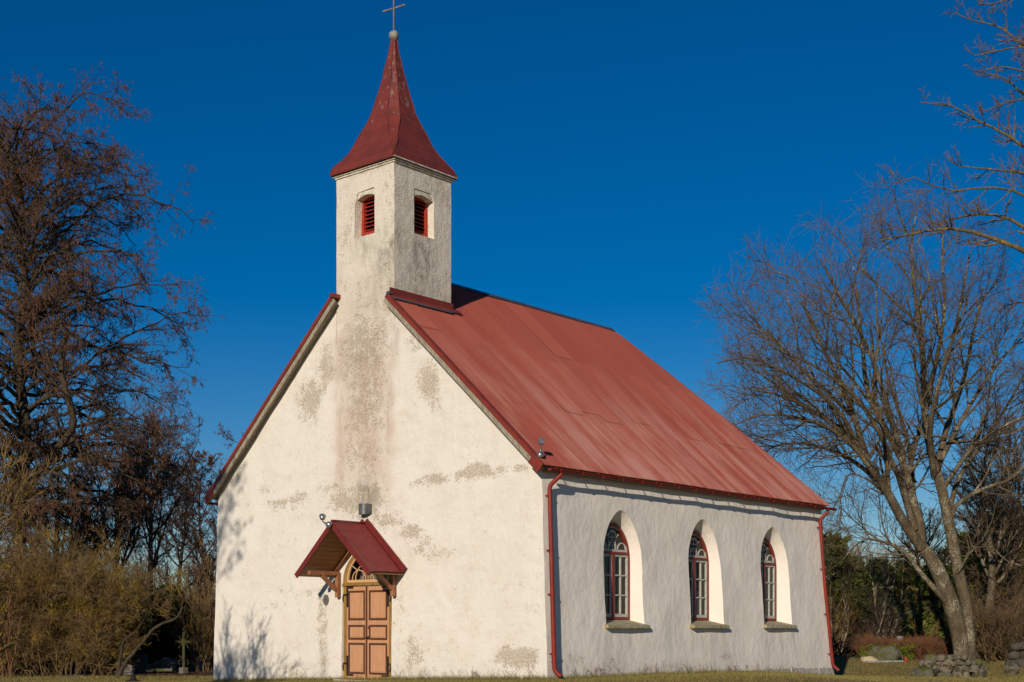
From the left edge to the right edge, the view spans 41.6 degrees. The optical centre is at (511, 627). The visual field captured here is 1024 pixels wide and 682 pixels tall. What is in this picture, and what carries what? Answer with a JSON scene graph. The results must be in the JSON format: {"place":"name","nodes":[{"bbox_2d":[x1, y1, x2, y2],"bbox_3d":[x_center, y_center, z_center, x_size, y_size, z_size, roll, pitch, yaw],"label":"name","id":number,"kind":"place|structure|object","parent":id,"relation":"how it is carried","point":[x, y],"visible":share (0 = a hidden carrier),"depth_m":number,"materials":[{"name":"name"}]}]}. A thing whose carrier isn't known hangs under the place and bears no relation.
{"place":"outdoors","nodes":[
{"label":"outdoors","id":0,"kind":"place"},
{"bbox_2d":[140,565,197,660],"bbox_3d":[-13.758,-0.388,54.074,2.435,4.171,2.555,0,0,41],"label":"tree","id":1,"kind":"object","parent":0,"point":[161,647],"visible":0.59,"depth_m":53.53,"materials":[{"name":"black plant"}]},
{"bbox_2d":[181,592,212,664],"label":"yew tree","id":2,"kind":"object","parent":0,"point":[188,656],"visible":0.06,"depth_m":59.73,"materials":[{"name":"black plant"}]},
{"bbox_2d":[0,646,1023,681],"bbox_3d":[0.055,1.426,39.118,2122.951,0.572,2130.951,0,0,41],"label":"lawn","id":3,"kind":"structure","parent":0,"point":[791,679],"depth_m":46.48,"materials":[{"name":"green plant"}]},
{"bbox_2d":[0,480,68,677],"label":"shrub","id":4,"kind":"object","parent":3,"relation":"on","point":[10,665],"visible":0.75,"depth_m":44.33,"materials":[{"name":"brown plant"}]},
{"bbox_2d":[0,429,69,664],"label":"shrub","id":5,"kind":"object","parent":3,"relation":"on","point":[3,508],"visible":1,"depth_m":26.84,"materials":[{"name":"brown plant"}]},
{"bbox_2d":[0,532,102,675],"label":"shrub","id":6,"kind":"object","parent":3,"relation":"on","point":[15,633],"visible":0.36,"depth_m":45.67,"materials":[{"name":"brown plant"}]},
{"bbox_2d":[1,431,140,665],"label":"alder tree","id":7,"kind":"object","parent":3,"relation":"on","point":[88,539],"visible":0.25,"depth_m":57.88,"materials":[{"name":"brown plant"}]},
{"bbox_2d":[60,675,86,677],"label":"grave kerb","id":8,"kind":"structure","parent":3,"relation":"on","point":[72,676],"depth_m":44.90,"materials":[{"name":"grey stone"}]},
{"bbox_2d":[0,517,176,676],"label":"shrub","id":9,"kind":"object","parent":3,"relation":"on","point":[63,667],"visible":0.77,"depth_m":45.75,"materials":[{"name":"brown plant"}]},
{"bbox_2d":[48,541,160,675],"bbox_3d":[-14.129,-0.546,46.756,4.460,4.765,3.868,0,0,41],"label":"shrub","id":10,"kind":"object","parent":3,"relation":"on","point":[105,661],"visible":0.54,"depth_m":46.17,"materials":[{"name":"brown plant"}]},
{"bbox_2d":[0,549,215,664],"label":"woodland","id":11,"kind":"object","parent":3,"relation":"on","point":[190,586],"visible":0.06,"depth_m":62.15,"materials":[{"name":"brown plant"}]},
{"bbox_2d":[0,509,216,618],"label":"woodland","id":12,"kind":"object","parent":3,"relation":"on","point":[138,561],"depth_m":87.80,"materials":[{"name":"brown plant"}]},
{"bbox_2d":[0,62,225,671],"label":"alder tree","id":13,"kind":"object","parent":3,"relation":"on","point":[34,312],"visible":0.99,"depth_m":49.49,"materials":[{"name":"brown plant"}]},
{"bbox_2d":[42,427,188,586],"bbox_3d":[-17.475,-3.531,60.103,6.699,10.502,5.688,0,0,41],"label":"alder tree","id":14,"kind":"object","parent":3,"relation":"on","point":[141,469],"visible":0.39,"depth_m":60.01,"materials":[{"name":"brown plant"}]},
{"bbox_2d":[122,665,133,674],"bbox_3d":[-13.376,1.531,47.000,0.400,0.441,0.160,0,0,12],"label":"gravestone","id":15,"kind":"object","parent":3,"relation":"on","point":[129,672],"visible":0.38,"depth_m":46.91,"materials":[{"name":"grey stone"}]},
{"bbox_2d":[111,625,146,667],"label":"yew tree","id":16,"kind":"object","parent":3,"relation":"on","point":[141,633],"visible":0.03,"depth_m":54.92,"materials":[{"name":"black plant"}]},
{"bbox_2d":[126,674,139,681],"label":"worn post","id":17,"kind":"object","parent":3,"relation":"on","point":[133,678],"visible":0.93,"depth_m":40.13,"materials":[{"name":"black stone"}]},
{"bbox_2d":[136,653,147,671],"bbox_3d":[-13.727,1.351,50.000,0.420,0.820,0.140,0,0,12],"label":"gravestone","id":18,"kind":"object","parent":3,"relation":"on","point":[142,662],"visible":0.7,"depth_m":49.93,"materials":[{"name":"grey stone"}]},
{"bbox_2d":[130,596,156,664],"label":"tree","id":19,"kind":"object","parent":3,"relation":"on","point":[151,659],"visible":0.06,"depth_m":55.49,"materials":[{"name":"black plant"}]},
{"bbox_2d":[94,386,203,594],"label":"ash tree","id":20,"kind":"object","parent":3,"relation":"on","point":[150,540],"visible":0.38,"depth_m":65.71,"materials":[{"name":"brown plant"}]},
{"bbox_2d":[115,560,194,676],"bbox_3d":[-11.767,-0.301,44.636,2.463,3.936,1.336,0,0,18],"label":"leaning tree","id":21,"kind":"object","parent":3,"relation":"on","point":[119,670],"visible":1,"depth_m":44.34,"materials":[{"name":"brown wood"}]},
{"bbox_2d":[143,668,175,671],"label":"grave slab","id":22,"kind":"structure","parent":3,"relation":"on","point":[159,669],"depth_m":48.05,"materials":[{"name":"grey stone"}]},
{"bbox_2d":[155,658,175,671],"bbox_3d":[-12.638,1.428,49.491,0.991,0.612,0.573,0,0,41],"label":"gravestone","id":23,"kind":"object","parent":3,"relation":"on","point":[167,663],"visible":0.66,"depth_m":49.24,"materials":[{"name":"grey stone"}]},
{"bbox_2d":[127,451,216,596],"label":"alder tree","id":24,"kind":"object","parent":3,"relation":"on","point":[184,530],"visible":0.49,"depth_m":71.79,"materials":[{"name":"brown plant"}]},
{"bbox_2d":[175,625,191,673],"bbox_3d":[-11.675,0.844,47.996,0.567,1.810,0.287,0,0,24],"label":"grave cross","id":25,"kind":"object","parent":3,"relation":"on","point":[183,669],"visible":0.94,"depth_m":47.98,"materials":[{"name":"metal"}]},
{"bbox_2d":[157,543,215,669],"bbox_3d":[-12.064,-0.895,52.753,3.185,5.169,2.565,0,0,20],"label":"sapling","id":26,"kind":"object","parent":3,"relation":"on","point":[179,599],"visible":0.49,"depth_m":52.64,"materials":[{"name":"brown plant"}]},
{"bbox_2d":[162,449,222,604],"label":"alder tree","id":27,"kind":"object","parent":3,"relation":"on","point":[198,509],"visible":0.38,"depth_m":77.06,"materials":[{"name":"brown plant"}]},
{"bbox_2d":[175,533,215,671],"bbox_3d":[-11.242,-0.898,50.027,2.499,5.213,2.930,0,0,-26],"label":"sapling","id":28,"kind":"object","parent":3,"relation":"on","point":[207,625],"visible":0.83,"depth_m":49.87,"materials":[{"name":"brown plant"}]},
{"bbox_2d":[195,656,208,670],"bbox_3d":[-11.708,1.418,51.000,0.500,0.700,0.120,0,0,12],"label":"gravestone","id":29,"kind":"object","parent":3,"relation":"on","point":[201,665],"visible":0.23,"depth_m":50.95,"materials":[{"name":"grey stone"}]},
{"bbox_2d":[197,422,242,554],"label":"alder tree","id":30,"kind":"object","parent":3,"relation":"on","point":[213,517],"visible":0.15,"depth_m":81.58,"materials":[{"name":"brown plant"}]},
{"bbox_2d":[2,660,1023,681],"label":"fallen leaves","id":31,"kind":"object","parent":3,"relation":"on","point":[212,673],"visible":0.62,"depth_m":45.20,"materials":[{"name":"brown plant"}]},
{"bbox_2d":[204,0,839,681],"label":"church","id":32,"kind":"structure","parent":3,"relation":"on","point":[646,510],"depth_m":34.62,"materials":[{"name":"paint"}]},
{"bbox_2d":[206,480,211,487],"bbox_3d":[-8.605,-3.968,38.411,0.236,0.447,0.191,0,0,41],"label":"floodlight","id":33,"kind":"object","parent":32,"relation":"on","point":[208,483],"visible":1,"depth_m":38.37,"materials":[{"name":"silver metal"}]},
{"bbox_2d":[319,513,331,528],"bbox_3d":[-4.606,-2.625,33.357,0.310,0.366,0.180,0,0,-18],"label":"floodlight","id":34,"kind":"object","parent":32,"relation":"attached to","point":[322,517],"visible":1,"depth_m":33.31,"materials":[{"name":"silver metal"}]},
{"bbox_2d":[323,595,328,604],"bbox_3d":[-4.869,-0.715,35.344,0.200,0.280,0.048,0,0,41],"label":"plaque","id":35,"kind":"object","parent":32,"relation":"attached to","point":[325,599],"visible":1,"depth_m":35.31,"materials":[{"name":"grey metal"}]},
{"bbox_2d":[333,556,391,681],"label":"door","id":36,"kind":"structure","parent":32,"relation":"in","point":[367,609],"depth_m":34.39,"materials":[{"name":"paint"}]},
{"bbox_2d":[358,503,371,514],"bbox_3d":[-3.769,-3.005,34.318,0.376,0.270,0.226,0,0,41],"label":"wall lamp","id":37,"kind":"object","parent":32,"relation":"attached to","point":[365,508],"visible":1,"depth_m":34.22,"materials":[{"name":"grey metal"}]},
{"bbox_2d":[537,438,544,456],"bbox_3d":[0.640,-4.062,30.515,0.179,0.448,0.213,0,0,-9],"label":"floodlight","id":38,"kind":"object","parent":32,"relation":"attached to","point":[541,441],"visible":1,"depth_m":30.47,"materials":[{"name":"silver metal"}]},
{"bbox_2d":[603,510,649,627],"bbox_3d":[2.555,-1.410,33.014,0.822,2.900,1.750,0,0,41],"label":"window","id":39,"kind":"structure","parent":32,"relation":"in","point":[633,617],"depth_m":33.43,"materials":[{"name":"paint"}]},
{"bbox_2d":[688,519,729,627],"bbox_3d":[4.976,-1.410,35.840,0.823,2.900,1.750,0,0,41],"label":"window","id":40,"kind":"structure","parent":32,"relation":"in","point":[713,617],"depth_m":36.30,"materials":[{"name":"paint"}]},
{"bbox_2d":[761,527,797,627],"bbox_3d":[7.390,-1.410,38.657,0.827,2.900,1.750,0,0,41],"label":"window","id":41,"kind":"structure","parent":32,"relation":"in","point":[781,605],"depth_m":39.10,"materials":[{"name":"paint"}]},
{"bbox_2d":[823,536,1020,550],"bbox_3d":[19.590,-3.919,61.999,18.945,0.724,0.022,0,0,-25],"label":"cable","id":42,"kind":"object","parent":32,"relation":"attached to","point":[884,544],"visible":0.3,"depth_m":60.64,"materials":[{"name":"black metal"}]},
{"bbox_2d":[225,661,831,679],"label":"dry weeds","id":43,"kind":"object","parent":3,"relation":"on","point":[571,675],"visible":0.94,"depth_m":33.52,"materials":[{"name":"plant"}]},
{"bbox_2d":[823,535,868,653],"bbox_3d":[13.575,-1.596,58.188,3.522,5.605,3.924,0,0,2],"label":"birch sapling","id":44,"kind":"object","parent":3,"relation":"on","point":[844,606],"visible":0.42,"depth_m":57.59,"materials":[{"name":"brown plant"}]},
{"bbox_2d":[823,528,869,635],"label":"spruce tree","id":45,"kind":"object","parent":3,"relation":"on","point":[836,543],"visible":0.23,"depth_m":69.25,"materials":[{"name":"green plant"}]},
{"bbox_2d":[829,557,869,617],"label":"spruce tree","id":46,"kind":"object","parent":3,"relation":"on","point":[861,567],"visible":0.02,"depth_m":71.43,"materials":[{"name":"green plant"}]},
{"bbox_2d":[688,164,1023,659],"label":"lime tree","id":47,"kind":"object","parent":3,"relation":"on","point":[959,617],"visible":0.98,"depth_m":46.39,"materials":[{"name":"brown plant"}]},
{"bbox_2d":[830,614,886,656],"bbox_3d":[13.238,0.402,53.800,3.079,2.021,2.875,0,0,41],"label":"shrub","id":48,"kind":"object","parent":3,"relation":"on","point":[836,649],"visible":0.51,"depth_m":53.71,"materials":[{"name":"plant"}]},
{"bbox_2d":[859,650,871,655],"bbox_3d":[13.188,1.027,49.996,0.721,0.555,0.631,0,0,19],"label":"evergreen plant","id":49,"kind":"object","parent":3,"relation":"on","point":[863,653],"visible":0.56,"depth_m":49.90,"materials":[{"name":"green plant"}]},
{"bbox_2d":[859,643,875,651],"bbox_3d":[13.330,0.933,50.154,0.900,0.739,1.125,0,0,41],"label":"evergreen plant","id":50,"kind":"object","parent":3,"relation":"on","point":[866,646],"visible":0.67,"depth_m":50.05,"materials":[{"name":"green plant"}]},
{"bbox_2d":[860,656,877,661],"bbox_3d":[13.058,1.206,49.400,0.707,0.301,0.316,0,0,41],"label":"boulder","id":51,"kind":"object","parent":3,"relation":"on","point":[867,658],"visible":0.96,"depth_m":49.28,"materials":[{"name":"stone"}]},
{"bbox_2d":[831,583,908,653],"bbox_3d":[15.330,-0.385,60.306,4.785,3.230,4.443,0,0,18],"label":"shrub","id":52,"kind":"object","parent":3,"relation":"on","point":[863,613],"visible":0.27,"depth_m":59.90,"materials":[{"name":"green plant"}]},
{"bbox_2d":[836,558,909,648],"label":"spruce tree","id":53,"kind":"object","parent":3,"relation":"on","point":[867,577],"visible":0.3,"depth_m":65.62,"materials":[{"name":"green plant"}]},
{"bbox_2d":[865,660,903,662],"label":"grave kerb","id":54,"kind":"structure","parent":3,"relation":"on","point":[884,661],"depth_m":49.14,"materials":[{"name":"grey stone"}]},
{"bbox_2d":[866,644,903,660],"bbox_3d":[13.714,1.061,49.810,1.411,0.873,0.761,0,0,41],"label":"boulder","id":55,"kind":"object","parent":3,"relation":"on","point":[883,652],"visible":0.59,"depth_m":49.45,"materials":[{"name":"grey stone"}]},
{"bbox_2d":[849,534,921,641],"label":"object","id":56,"kind":"object","parent":3,"relation":"on","point":[888,621],"visible":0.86,"depth_m":56.00,"materials":[{"name":"green plant"}]},
{"bbox_2d":[823,517,966,590],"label":"woodland","id":57,"kind":"object","parent":3,"relation":"on","point":[911,554],"visible":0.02,"depth_m":86.68,"materials":[{"name":"plant"}]},
{"bbox_2d":[849,586,947,638],"bbox_3d":[17.566,-0.329,59.748,4.841,3.093,4.238,0,0,-21],"label":"shrub","id":58,"kind":"object","parent":3,"relation":"on","point":[915,625],"visible":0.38,"depth_m":60.38,"materials":[{"name":"brown plant"}]},
{"bbox_2d":[846,630,952,659],"bbox_3d":[15.159,0.637,51.207,5.277,1.250,3.862,0,0,7],"label":"dead brush","id":59,"kind":"object","parent":3,"relation":"on","point":[935,645],"visible":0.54,"depth_m":50.32,"materials":[{"name":"brown plant"}]},
{"bbox_2d":[879,558,922,612],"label":"spruce tree","id":60,"kind":"object","parent":3,"relation":"on","point":[900,572],"visible":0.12,"depth_m":67.57,"materials":[{"name":"green plant"}]},
{"bbox_2d":[891,644,915,655],"bbox_3d":[14.332,0.944,49.844,0.954,0.776,1.379,0,0,-3],"label":"evergreen plant","id":61,"kind":"object","parent":3,"relation":"on","point":[902,650],"visible":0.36,"depth_m":49.73,"materials":[{"name":"green plant"}]},
{"bbox_2d":[904,651,914,660],"bbox_3d":[14.643,1.089,49.992,0.609,0.532,0.614,0,0,14],"label":"evergreen plant","id":62,"kind":"object","parent":3,"relation":"on","point":[910,655],"visible":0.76,"depth_m":49.88,"materials":[{"name":"green plant"}]},
{"bbox_2d":[893,504,946,592],"bbox_3d":[19.079,-2.354,63.564,2.770,7.114,2.781,0,0,41],"label":"bare tree","id":63,"kind":"object","parent":3,"relation":"on","point":[917,560],"visible":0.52,"depth_m":63.57,"materials":[{"name":"brown plant"}]},
{"bbox_2d":[887,497,963,571],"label":"bare tree","id":64,"kind":"object","parent":3,"relation":"on","point":[945,556],"visible":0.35,"depth_m":65.05,"materials":[{"name":"brown plant"}]},
{"bbox_2d":[894,557,977,642],"bbox_3d":[19.267,-0.968,62.227,4.948,4.599,4.783,0,0,41],"label":"spruce tree","id":65,"kind":"object","parent":3,"relation":"on","point":[928,593],"visible":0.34,"depth_m":61.42,"materials":[{"name":"green plant"}]},
{"bbox_2d":[910,654,986,677],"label":"stone wall","id":66,"kind":"structure","parent":3,"relation":"on","point":[938,665],"depth_m":44.91,"materials":[{"name":"grey stone"}]},
{"bbox_2d":[875,0,1023,317],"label":"maple tree","id":67,"kind":"object","parent":3,"relation":"on","point":[1002,217],"visible":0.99,"depth_m":39.35,"materials":[{"name":"brown plant"}]},
{"bbox_2d":[937,526,1005,591],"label":"tree","id":68,"kind":"object","parent":3,"relation":"on","point":[948,567],"visible":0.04,"depth_m":75.87,"materials":[{"name":"plant"}]},
{"bbox_2d":[922,414,1023,654],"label":"bare tree","id":69,"kind":"object","parent":3,"relation":"on","point":[990,555],"visible":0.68,"depth_m":52.66,"materials":[{"name":"brown plant"}]},
{"bbox_2d":[923,570,1023,661],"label":"shrub","id":70,"kind":"object","parent":3,"relation":"on","point":[991,639],"visible":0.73,"depth_m":49.35,"materials":[{"name":"brown plant"}]},
{"bbox_2d":[925,398,1023,651],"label":"bare tree","id":71,"kind":"object","parent":3,"relation":"on","point":[1019,488],"visible":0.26,"depth_m":61.74,"materials":[{"name":"brown plant"}]},
{"bbox_2d":[934,417,1023,618],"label":"bare tree","id":72,"kind":"object","parent":3,"relation":"on","point":[1005,519],"visible":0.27,"depth_m":56.98,"materials":[{"name":"brown plant"}]},
{"bbox_2d":[936,551,1023,653],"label":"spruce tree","id":73,"kind":"object","parent":3,"relation":"on","point":[983,590],"visible":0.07,"depth_m":57.61,"materials":[{"name":"green plant"}]},
{"bbox_2d":[945,541,1023,648],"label":"shrub","id":74,"kind":"object","parent":3,"relation":"on","point":[1009,584],"visible":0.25,"depth_m":54.93,"materials":[{"name":"brown plant"}]},
{"bbox_2d":[954,506,1023,594],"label":"tree","id":75,"kind":"object","parent":3,"relation":"on","point":[971,557],"visible":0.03,"depth_m":71.27,"materials":[{"name":"brown plant"}]},
{"bbox_2d":[1003,664,1019,673],"bbox_3d":[17.117,1.465,46.201,0.500,0.439,0.440,0,0,41],"label":"field stone","id":76,"kind":"object","parent":3,"relation":"on","point":[1011,668],"visible":0.95,"depth_m":46.07,"materials":[{"name":"grey stone"}]},
{"bbox_2d":[1005,640,1023,666],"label":"stone wall","id":77,"kind":"structure","parent":3,"relation":"on","point":[1014,656],"depth_m":47.90,"materials":[{"name":"grey stone"}]},
{"bbox_2d":[0,0,1023,620],"label":"sky","id":78,"kind":"structure","parent":0,"point":[606,157],"materials":[{"name":"blue"}]}
]}

